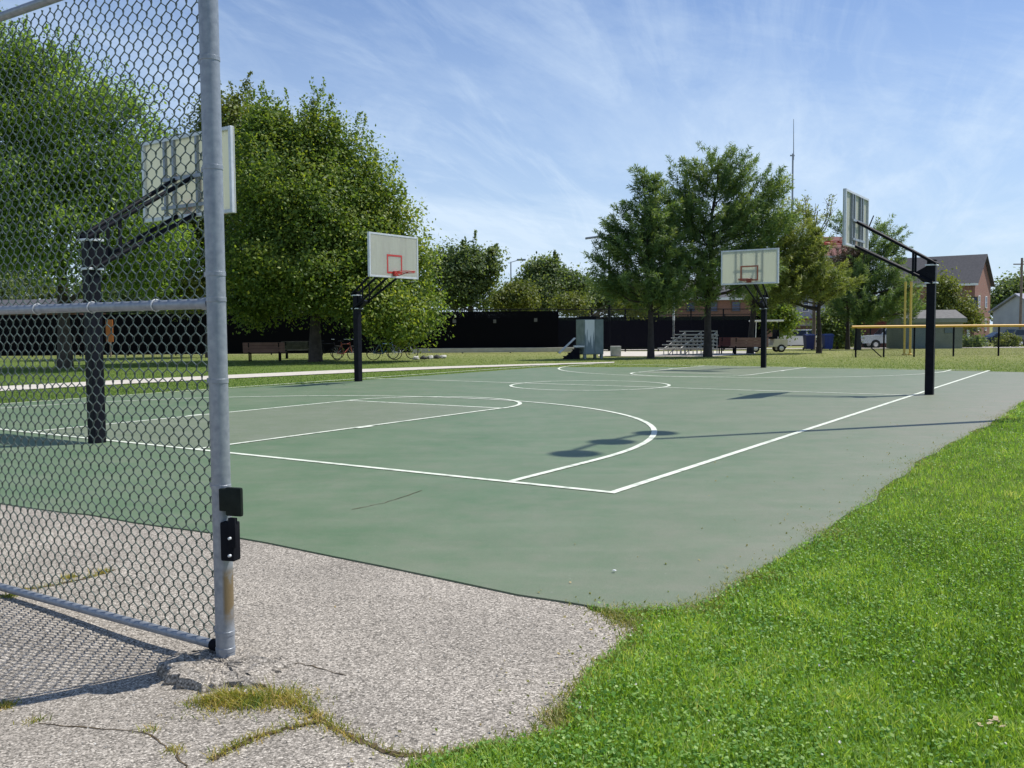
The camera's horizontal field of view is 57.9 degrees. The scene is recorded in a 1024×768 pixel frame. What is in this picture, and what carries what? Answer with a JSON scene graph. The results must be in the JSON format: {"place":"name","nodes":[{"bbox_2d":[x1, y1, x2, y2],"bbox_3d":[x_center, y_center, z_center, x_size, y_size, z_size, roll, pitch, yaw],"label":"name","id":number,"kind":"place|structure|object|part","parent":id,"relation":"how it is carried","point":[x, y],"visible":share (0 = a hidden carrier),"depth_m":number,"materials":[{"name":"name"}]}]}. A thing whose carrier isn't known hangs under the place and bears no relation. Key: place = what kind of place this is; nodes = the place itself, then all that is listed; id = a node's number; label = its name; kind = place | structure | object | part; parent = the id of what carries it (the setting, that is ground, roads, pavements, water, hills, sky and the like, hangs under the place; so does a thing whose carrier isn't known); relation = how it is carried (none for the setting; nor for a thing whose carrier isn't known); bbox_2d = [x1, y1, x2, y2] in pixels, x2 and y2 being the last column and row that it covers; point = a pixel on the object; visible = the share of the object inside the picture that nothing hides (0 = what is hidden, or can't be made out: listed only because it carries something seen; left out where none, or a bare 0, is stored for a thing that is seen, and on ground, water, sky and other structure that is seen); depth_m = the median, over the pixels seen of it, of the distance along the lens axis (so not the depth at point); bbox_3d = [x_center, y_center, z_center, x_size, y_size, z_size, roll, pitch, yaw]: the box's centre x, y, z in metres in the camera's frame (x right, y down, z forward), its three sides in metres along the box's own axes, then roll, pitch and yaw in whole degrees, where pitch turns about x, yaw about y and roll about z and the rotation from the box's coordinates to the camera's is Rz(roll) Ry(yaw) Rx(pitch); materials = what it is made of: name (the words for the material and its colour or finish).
{"place":"outdoors","nodes":[
{"label":"outdoors","id":0,"kind":"place"},
{"bbox_2d":[0,362,613,390],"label":"concrete path","id":1,"kind":"structure","parent":0,"point":[33,386],"depth_m":30.45,"materials":[{"name":"beige concrete"}]},
{"bbox_2d":[0,504,633,767],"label":"pavement","id":2,"kind":"structure","parent":0,"point":[515,632],"depth_m":4.23,"materials":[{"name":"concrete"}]},
{"bbox_2d":[156,645,294,693],"bbox_3d":[-1.254,1.293,4.039,0.687,0.167,0.455,3,5,42],"label":"post footing","id":3,"kind":"object","parent":2,"relation":"on","point":[245,665],"visible":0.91,"depth_m":3.99,"materials":[{"name":"concrete"}]},
{"bbox_2d":[0,0,242,658],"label":"chain link fence","id":4,"kind":"object","parent":3,"relation":"on","point":[227,500],"visible":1,"depth_m":4.39,"materials":[{"name":"metal"}]},
{"bbox_2d":[0,564,508,762],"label":"weeds","id":5,"kind":"object","parent":2,"relation":"on","point":[235,698],"visible":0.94,"depth_m":3.62,"materials":[{"name":"green plant"}]},
{"bbox_2d":[22,490,493,767],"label":"pavement cracks","id":6,"kind":"object","parent":2,"relation":"on","point":[294,727],"visible":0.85,"depth_m":3.34,"materials":[{"name":"soil"}]},
{"bbox_2d":[0,327,1023,767],"bbox_3d":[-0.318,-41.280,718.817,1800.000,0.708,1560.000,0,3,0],"label":"ground","id":7,"kind":"structure","parent":0,"point":[514,359],"depth_m":32.85,"materials":[{"name":"green plant"}]},
{"bbox_2d":[0,268,70,299],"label":"leafy tree","id":8,"kind":"object","parent":7,"relation":"on","point":[22,289],"visible":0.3,"depth_m":93.78,"materials":[{"name":"green plant"}]},
{"bbox_2d":[0,299,105,355],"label":"brick hut","id":9,"kind":"object","parent":7,"relation":"on","point":[30,303],"visible":0.01,"depth_m":66.64,"materials":[{"name":"brown brick"}]},
{"bbox_2d":[0,7,204,367],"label":"leafy tree","id":10,"kind":"object","parent":7,"relation":"on","point":[163,248],"visible":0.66,"depth_m":34.27,"materials":[{"name":"green plant"}]},
{"bbox_2d":[106,320,113,356],"bbox_3d":[-23.622,-2.678,54.373,0.420,2.200,0.136,0,3,0],"label":"orange sign","id":11,"kind":"object","parent":7,"relation":"on","point":[108,331],"visible":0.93,"depth_m":54.28,"materials":[{"name":"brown wood"}]},
{"bbox_2d":[68,269,204,320],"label":"leafy tree","id":12,"kind":"object","parent":7,"relation":"on","point":[122,296],"visible":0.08,"depth_m":91.08,"materials":[{"name":"green plant"}]},
{"bbox_2d":[132,71,260,357],"bbox_3d":[-17.284,-9.079,50.634,9.296,15.795,7.952,-2,4,-25],"label":"leafy tree","id":13,"kind":"object","parent":7,"relation":"on","point":[231,102],"visible":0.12,"depth_m":49.53,"materials":[{"name":"green leaf"},{"name":"bark"}]},
{"bbox_2d":[243,342,285,361],"bbox_3d":[-11.785,-1.532,44.090,1.950,0.902,0.562,-1,3,-4],"label":"park bench","id":14,"kind":"object","parent":7,"relation":"on","point":[249,348],"visible":0.99,"depth_m":43.86,"materials":[{"name":"brown wood"}]},
{"bbox_2d":[0,308,558,356],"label":"tennis fence","id":15,"kind":"object","parent":7,"relation":"on","point":[511,329],"visible":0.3,"depth_m":58.14,"materials":[{"name":"grey fabric"}]},
{"bbox_2d":[281,341,308,358],"bbox_3d":[-11.083,-1.765,47.896,1.600,0.902,0.562,-1,3,-4],"label":"park bench","id":16,"kind":"object","parent":7,"relation":"on","point":[296,345],"visible":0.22,"depth_m":47.65,"materials":[{"name":"wood"}]},
{"bbox_2d":[321,339,343,358],"bbox_3d":[-9.232,-1.732,46.212,1.691,1.024,0.592,-3,4,-31],"label":"bicycle","id":17,"kind":"object","parent":7,"relation":"on","point":[330,349],"visible":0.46,"depth_m":46.32,"materials":[{"name":"metal"}]},
{"bbox_2d":[199,76,468,361],"bbox_3d":[-8.158,-7.415,42.704,12.282,13.262,10.536,0,3,0],"label":"leafy tree","id":18,"kind":"object","parent":7,"relation":"on","point":[301,185],"visible":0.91,"depth_m":40.75,"materials":[{"name":"green plant"}]},
{"bbox_2d":[332,339,353,359],"bbox_3d":[-8.223,-1.680,45.237,1.692,1.027,0.593,-4,5,-43],"label":"bicycle","id":19,"kind":"object","parent":7,"relation":"on","point":[341,350],"visible":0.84,"depth_m":45.03,"materials":[{"name":"metal"}]},
{"bbox_2d":[366,342,401,359],"bbox_3d":[-6.132,-1.657,44.580,1.691,1.025,0.592,-2,4,-28],"label":"bicycle","id":20,"kind":"object","parent":7,"relation":"on","point":[373,352],"visible":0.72,"depth_m":44.59,"materials":[{"name":"rubber"}]},
{"bbox_2d":[386,343,417,358],"bbox_3d":[-5.459,-1.768,46.334,1.691,1.024,0.593,2,4,31],"label":"bicycle","id":21,"kind":"object","parent":7,"relation":"on","point":[398,352],"visible":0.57,"depth_m":46.30,"materials":[{"name":"metal"}]},
{"bbox_2d":[117,314,760,350],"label":"tennis fence","id":22,"kind":"object","parent":7,"relation":"on","point":[713,318],"visible":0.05,"depth_m":76.09,"materials":[{"name":"grey"}]},
{"bbox_2d":[418,229,511,319],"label":"leafy tree","id":23,"kind":"object","parent":7,"relation":"on","point":[470,274],"visible":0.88,"depth_m":72.59,"materials":[{"name":"green plant"}]},
{"bbox_2d":[412,347,573,352],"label":"kerb","id":24,"kind":"structure","parent":7,"relation":"on","point":[477,350],"depth_m":57.81,"materials":[{"name":"concrete"}]},
{"bbox_2d":[0,367,1023,611],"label":"basketball court","id":25,"kind":"object","parent":7,"relation":"on","point":[532,541],"visible":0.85,"depth_m":9.54,"materials":[{"name":"paint"}]},
{"bbox_2d":[76,125,235,443],"bbox_3d":[-4.696,-1.288,12.837,1.864,4.447,2.028,0,3,0],"label":"basketball hoop","id":26,"kind":"object","parent":25,"relation":"on","point":[228,162],"visible":0.62,"depth_m":12.64,"materials":[{"name":"black paint"}]},
{"bbox_2d":[34,401,494,448],"bbox_3d":[-3.612,0.569,15.137,3.781,0.001,6.634,2,4,34],"label":"key paint","id":27,"kind":"object","parent":25,"relation":"on","point":[253,425],"visible":0.91,"depth_m":14.73,"materials":[{"name":"green paint"}]},
{"bbox_2d":[351,232,417,381],"bbox_3d":[-3.543,-1.927,25.182,1.920,4.227,1.791,0,3,0],"label":"basketball hoop","id":28,"kind":"object","parent":25,"relation":"on","point":[393,256],"visible":0.98,"depth_m":25.32,"materials":[{"name":"black paint"}]},
{"bbox_2d":[0,363,989,492],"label":"court markings","id":29,"kind":"object","parent":25,"relation":"on","point":[653,433],"visible":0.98,"depth_m":12.60,"materials":[{"name":"paint"}]},
{"bbox_2d":[334,406,1012,767],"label":"grass clippings","id":30,"kind":"object","parent":25,"relation":"on","point":[545,693],"depth_m":4.35,"materials":[{"name":"green plant"}]},
{"bbox_2d":[646,366,803,374],"bbox_3d":[7.232,-0.483,31.281,3.781,0.001,5.654,2,4,34],"label":"key paint","id":31,"kind":"object","parent":25,"relation":"on","point":[743,370],"visible":0.98,"depth_m":31.05,"materials":[{"name":"green paint"}]},
{"bbox_2d":[721,248,778,367],"bbox_3d":[8.108,-2.427,31.682,1.864,4.267,2.028,0,3,0],"label":"basketball hoop","id":32,"kind":"object","parent":25,"relation":"on","point":[754,267],"visible":0.98,"depth_m":31.30,"materials":[{"name":"black paint"}]},
{"bbox_2d":[824,188,938,394],"bbox_3d":[7.882,-1.852,20.036,2.046,4.517,1.876,0,3,0],"label":"basketball hoop","id":33,"kind":"object","parent":25,"relation":"on","point":[855,230],"visible":1,"depth_m":19.34,"materials":[{"name":"black paint"}]},
{"bbox_2d":[0,349,1023,403],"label":"turf","id":34,"kind":"structure","parent":7,"relation":"on","point":[248,384],"depth_m":34.74,"materials":[{"name":"green plant"}]},
{"bbox_2d":[479,275,548,317],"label":"leafy tree","id":35,"kind":"object","parent":7,"relation":"on","point":[519,294],"visible":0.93,"depth_m":64.42,"materials":[{"name":"green plant"}]},
{"bbox_2d":[510,259,525,278],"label":"street lamp","id":36,"kind":"object","parent":7,"relation":"on","point":[510,266],"visible":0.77,"depth_m":82.27,"materials":[{"name":"metal"}]},
{"bbox_2d":[499,250,599,314],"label":"leafy tree","id":37,"kind":"object","parent":7,"relation":"on","point":[549,273],"visible":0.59,"depth_m":76.93,"materials":[{"name":"green plant"}]},
{"bbox_2d":[558,338,584,358],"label":"metal steps","id":38,"kind":"structure","parent":7,"relation":"on","point":[574,354],"depth_m":43.61,"materials":[{"name":"metal"}]},
{"bbox_2d":[576,316,602,358],"bbox_3d":[3.719,-2.210,44.186,1.060,2.045,0.825,-2,4,-24],"label":"storage cabinet","id":39,"kind":"object","parent":7,"relation":"on","point":[589,333],"visible":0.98,"depth_m":43.83,"materials":[{"name":"grey metal"}]},
{"bbox_3d":[3.679,-2.230,43.731,0.500,1.600,0.030,-2,4,-24],"label":"door","id":40,"kind":"part","parent":39,"relation":"part of","materials":[{"name":"grey metal"}]},
{"bbox_2d":[585,236,610,349],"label":"street lamp","id":41,"kind":"object","parent":7,"relation":"on","point":[609,311],"visible":0.45,"depth_m":67.27,"materials":[{"name":"metal"}]},
{"bbox_2d":[544,285,669,343],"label":"leafy tree","id":42,"kind":"object","parent":7,"relation":"on","point":[567,301],"visible":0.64,"depth_m":68.98,"materials":[{"name":"green plant"}]},
{"bbox_2d":[610,346,620,355],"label":"concrete block","id":43,"kind":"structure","parent":7,"relation":"on","point":[615,350],"depth_m":47.23,"materials":[{"name":"concrete"}]},
{"bbox_2d":[559,268,688,316],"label":"leafy tree","id":44,"kind":"object","parent":7,"relation":"on","point":[603,304],"visible":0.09,"depth_m":89.69,"materials":[{"name":"green plant"}]},
{"bbox_2d":[581,163,699,357],"bbox_3d":[6.128,-5.756,44.017,5.804,9.567,4.537,0,3,0],"label":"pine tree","id":45,"kind":"object","parent":7,"relation":"on","point":[664,281],"visible":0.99,"depth_m":43.38,"materials":[{"name":"green plant"}]},
{"bbox_2d":[557,308,755,351],"bbox_3d":[9.362,-3.389,59.186,13.168,2.875,0.094,-1,3,-9],"label":"tennis fence","id":46,"kind":"object","parent":7,"relation":"on","point":[658,330],"visible":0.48,"depth_m":59.08,"materials":[{"name":"grey"}]},
{"bbox_2d":[598,351,754,355],"bbox_3d":[8.830,-1.773,53.654,10.204,0.130,15.110,0,4,15],"label":"bleacher pad","id":47,"kind":"object","parent":7,"relation":"on","point":[638,353],"visible":0.6,"depth_m":51.60,"materials":[{"name":"concrete"}]},
{"bbox_2d":[658,331,718,355],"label":"bleachers","id":48,"kind":"object","parent":47,"relation":"on","point":[693,341],"visible":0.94,"depth_m":48.43,"materials":[{"name":"metal"}]},
{"bbox_2d":[718,337,738,353],"bbox_3d":[11.825,-2.105,50.724,1.100,0.902,0.563,-1,3,-6],"label":"park bench","id":49,"kind":"object","parent":47,"relation":"on","point":[724,341],"visible":0.59,"depth_m":50.47,"materials":[{"name":"brown wood"}]},
{"bbox_2d":[394,401,1023,767],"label":"grass","id":50,"kind":"structure","parent":7,"relation":"on","point":[944,712],"depth_m":3.98,"materials":[{"name":"green plant"}]},
{"bbox_2d":[977,716,1003,726],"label":"dry leaf litter","id":51,"kind":"object","parent":50,"relation":"on","point":[994,718],"visible":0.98,"depth_m":3.33,"materials":[{"name":"beige plant"}]},
{"bbox_2d":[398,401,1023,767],"bbox_3d":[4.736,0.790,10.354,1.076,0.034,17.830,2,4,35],"label":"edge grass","id":52,"kind":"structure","parent":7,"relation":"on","point":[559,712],"depth_m":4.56,"materials":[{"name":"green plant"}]},
{"bbox_2d":[410,400,1023,767],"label":"clover","id":53,"kind":"object","parent":7,"relation":"on","point":[677,735],"depth_m":3.83,"materials":[{"name":"green plant"}]},
{"bbox_2d":[652,140,801,356],"bbox_3d":[10.339,-6.458,45.279,7.599,10.756,4.696,0,3,0],"label":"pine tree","id":54,"kind":"object","parent":7,"relation":"on","point":[706,281],"visible":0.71,"depth_m":44.44,"materials":[{"name":"green plant"}]},
{"bbox_2d":[729,337,768,353],"bbox_3d":[12.424,-1.985,48.549,1.950,0.902,0.562,0,3,3],"label":"park bench","id":55,"kind":"object","parent":7,"relation":"on","point":[752,342],"visible":0.81,"depth_m":48.32,"materials":[{"name":"brown wood"}]},
{"bbox_2d":[746,320,787,351],"bbox_3d":[14.951,-2.817,54.404,2.220,1.880,1.194,0,3,0],"label":"golf cart","id":56,"kind":"object","parent":7,"relation":"on","point":[775,343],"visible":0.63,"depth_m":53.88,"materials":[{"name":"white paint"}]},
{"bbox_2d":[747,288,806,339],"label":"leafy tree","id":57,"kind":"object","parent":7,"relation":"on","point":[790,317],"visible":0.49,"depth_m":75.22,"materials":[{"name":"green plant"}]},
{"bbox_2d":[728,196,846,353],"bbox_3d":[14.401,-5.974,49.884,6.773,9.196,4.568,-1,4,-14],"label":"pine tree","id":58,"kind":"object","parent":7,"relation":"on","point":[792,245],"visible":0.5,"depth_m":49.00,"materials":[{"name":"green plant"}]},
{"bbox_2d":[790,119,794,212],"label":"antenna mast","id":59,"kind":"object","parent":7,"relation":"on","point":[792,155],"visible":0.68,"depth_m":107.53,"materials":[{"name":"metal"}]},
{"bbox_2d":[802,334,815,349],"bbox_3d":[19.561,-2.765,60.975,0.660,1.080,0.796,0,3,0],"label":"wheeled bin","id":60,"kind":"object","parent":7,"relation":"on","point":[808,341],"visible":0.94,"depth_m":60.68,"materials":[{"name":"blue plastic"}]},
{"bbox_2d":[796,194,837,349],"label":"bare tree","id":61,"kind":"object","parent":7,"relation":"on","point":[813,301],"visible":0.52,"depth_m":65.16,"materials":[{"name":"plant"}]},
{"bbox_2d":[776,211,867,352],"bbox_3d":[16.582,-5.409,50.443,5.150,7.958,3.764,0,3,0],"label":"pine tree","id":62,"kind":"object","parent":7,"relation":"on","point":[842,288],"visible":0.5,"depth_m":49.95,"materials":[{"name":"green plant"}]},
{"bbox_2d":[621,346,1023,349],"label":"parking lot","id":63,"kind":"structure","parent":7,"relation":"on","point":[879,347],"depth_m":78.83,"materials":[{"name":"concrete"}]},
{"bbox_2d":[778,329,816,348],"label":"parked car","id":64,"kind":"object","parent":63,"relation":"on","point":[799,341],"visible":0.1,"depth_m":77.51,"materials":[{"name":"white paint"}]},
{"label":"side window","id":65,"kind":"part","parent":64,"relation":"part of","materials":[{"name":"black glass"}]},
{"bbox_2d":[861,328,886,347],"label":"pickup truck","id":66,"kind":"object","parent":63,"relation":"on","point":[865,343],"visible":0.27,"depth_m":79.66,"materials":[{"name":"silver metal"}]},
{"bbox_2d":[822,334,833,349],"bbox_3d":[20.783,-2.774,60.975,0.660,1.080,0.796,0,3,0],"label":"wheeled bin","id":67,"kind":"object","parent":7,"relation":"on","point":[827,341],"visible":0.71,"depth_m":60.68,"materials":[{"name":"blue plastic"}]},
{"bbox_2d":[803,306,868,348],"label":"leafy tree","id":68,"kind":"object","parent":7,"relation":"on","point":[830,324],"visible":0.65,"depth_m":66.68,"materials":[{"name":"green plant"}]},
{"bbox_2d":[832,341,853,348],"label":"shrub","id":69,"kind":"object","parent":7,"relation":"on","point":[834,347],"visible":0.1,"depth_m":71.30,"materials":[{"name":"green plant"}]},
{"bbox_2d":[812,238,874,349],"bbox_3d":[22.657,-6.253,63.687,4.627,8.273,3.838,0,3,0],"label":"pine tree","id":70,"kind":"object","parent":7,"relation":"on","point":[843,256],"visible":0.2,"depth_m":63.23,"materials":[{"name":"green needle"},{"name":"bark"}]},
{"bbox_2d":[816,209,925,349],"bbox_3d":[23.495,-6.789,60.749,7.454,9.594,5.841,0,3,0],"label":"pine tree","id":71,"kind":"object","parent":7,"relation":"on","point":[865,305],"visible":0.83,"depth_m":60.08,"materials":[{"name":"green plant"}]},
{"bbox_2d":[902,282,906,354],"bbox_3d":[19.389,-3.181,45.654,0.240,3.727,0.240,0,3,0],"label":"foul pole","id":72,"kind":"object","parent":7,"relation":"on","point":[905,293],"visible":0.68,"depth_m":45.60,"materials":[{"name":"yellow metal"}]},
{"bbox_2d":[907,282,912,354],"bbox_3d":[19.673,-3.183,45.654,0.240,3.725,0.240,0,3,0],"label":"foul pole","id":73,"kind":"object","parent":7,"relation":"on","point":[910,323],"visible":0.73,"depth_m":45.61,"materials":[{"name":"yellow metal"}]},
{"bbox_2d":[886,310,966,348],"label":"equipment shed","id":74,"kind":"structure","parent":7,"relation":"on","point":[949,317],"depth_m":65.30,"materials":[{"name":"green metal"}]},
{"bbox_2d":[913,323,925,347],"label":"door","id":75,"kind":"structure","parent":74,"relation":"in","point":[919,330],"depth_m":65.23,"materials":[{"name":"grey metal"}]},
{"bbox_2d":[851,324,1023,357],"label":"outfield fence","id":76,"kind":"object","parent":7,"relation":"on","point":[883,327],"visible":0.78,"depth_m":43.33,"materials":[{"name":"grey metal"}]},
{"bbox_2d":[918,261,994,339],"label":"leafy tree","id":77,"kind":"object","parent":7,"relation":"on","point":[947,298],"visible":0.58,"depth_m":70.87,"materials":[{"name":"green leaf"},{"name":"bark"}]},
{"bbox_2d":[962,334,994,346],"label":"shrub","id":78,"kind":"object","parent":7,"relation":"on","point":[977,344],"visible":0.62,"depth_m":75.72,"materials":[{"name":"green plant"}]},
{"bbox_2d":[981,332,1015,346],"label":"parked car","id":79,"kind":"object","parent":7,"relation":"on","point":[992,336],"visible":0.12,"depth_m":88.46,"materials":[{"name":"paint"}]},
{"bbox_2d":[988,330,1023,346],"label":"shrub","id":80,"kind":"object","parent":7,"relation":"on","point":[1013,337],"visible":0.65,"depth_m":77.96,"materials":[{"name":"green plant"}]},
{"bbox_2d":[990,261,1023,320],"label":"leafy tree","id":81,"kind":"object","parent":7,"relation":"on","point":[1002,291],"visible":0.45,"depth_m":161.09,"materials":[{"name":"green plant"}]},
{"bbox_2d":[1001,329,1023,345],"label":"parked car","id":82,"kind":"object","parent":7,"relation":"on","point":[1016,333],"visible":0.06,"depth_m":86.15,"materials":[{"name":"grey paint"}]},
{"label":"side window","id":83,"kind":"part","parent":82,"relation":"part of","materials":[{"name":"black glass"}]},
{"bbox_2d":[1013,258,1023,328],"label":"utility pole","id":84,"kind":"object","parent":7,"relation":"on","point":[1021,294],"visible":0.73,"depth_m":103.00,"materials":[{"name":"brown wood"}]},
{"bbox_2d":[0,0,1023,323],"label":"sky","id":85,"kind":"structure","parent":0,"point":[520,124],"materials":[{"name":"blue"}]},
{"bbox_2d":[656,282,771,336],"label":"brick building","id":86,"kind":"structure","parent":0,"point":[723,303],"depth_m":97.74,"materials":[{"name":"red brick"}]},
{"bbox_2d":[686,302,694,311],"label":"window","id":87,"kind":"structure","parent":86,"relation":"in","point":[687,305],"depth_m":97.68,"materials":[{"name":"grey glass"}]},
{"bbox_2d":[711,301,717,311],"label":"window","id":88,"kind":"structure","parent":86,"relation":"in","point":[713,308],"depth_m":97.68,"materials":[{"name":"grey glass"}]},
{"bbox_2d":[731,301,740,311],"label":"window","id":89,"kind":"structure","parent":86,"relation":"in","point":[737,306],"depth_m":97.68,"materials":[{"name":"grey glass"}]},
{"bbox_2d":[779,267,835,345],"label":"house","id":90,"kind":"structure","parent":0,"point":[807,312],"depth_m":104.29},
{"bbox_2d":[802,298,808,311],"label":"window","id":91,"kind":"structure","parent":90,"relation":"in","point":[803,309],"depth_m":104.19,"materials":[{"name":"white glass"}]},
{"bbox_2d":[806,237,853,325],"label":"tall house","id":92,"kind":"structure","parent":0,"point":[834,250],"depth_m":136.70,"materials":[{"name":"red brick"}]},
{"bbox_2d":[861,313,887,347],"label":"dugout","id":93,"kind":"object","parent":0,"point":[872,331],"visible":0.09,"depth_m":83.66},
{"bbox_2d":[888,254,994,336],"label":"brick house","id":94,"kind":"structure","parent":0,"point":[976,273],"depth_m":122.11,"materials":[{"name":"red brick"}]},
{"bbox_2d":[970,297,977,307],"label":"window","id":95,"kind":"structure","parent":94,"relation":"in","point":[975,298],"depth_m":118.29,"materials":[{"name":"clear glass"}]},
{"bbox_2d":[988,293,1023,331],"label":"pale house","id":96,"kind":"structure","parent":0,"point":[1006,311],"depth_m":113.75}
]}

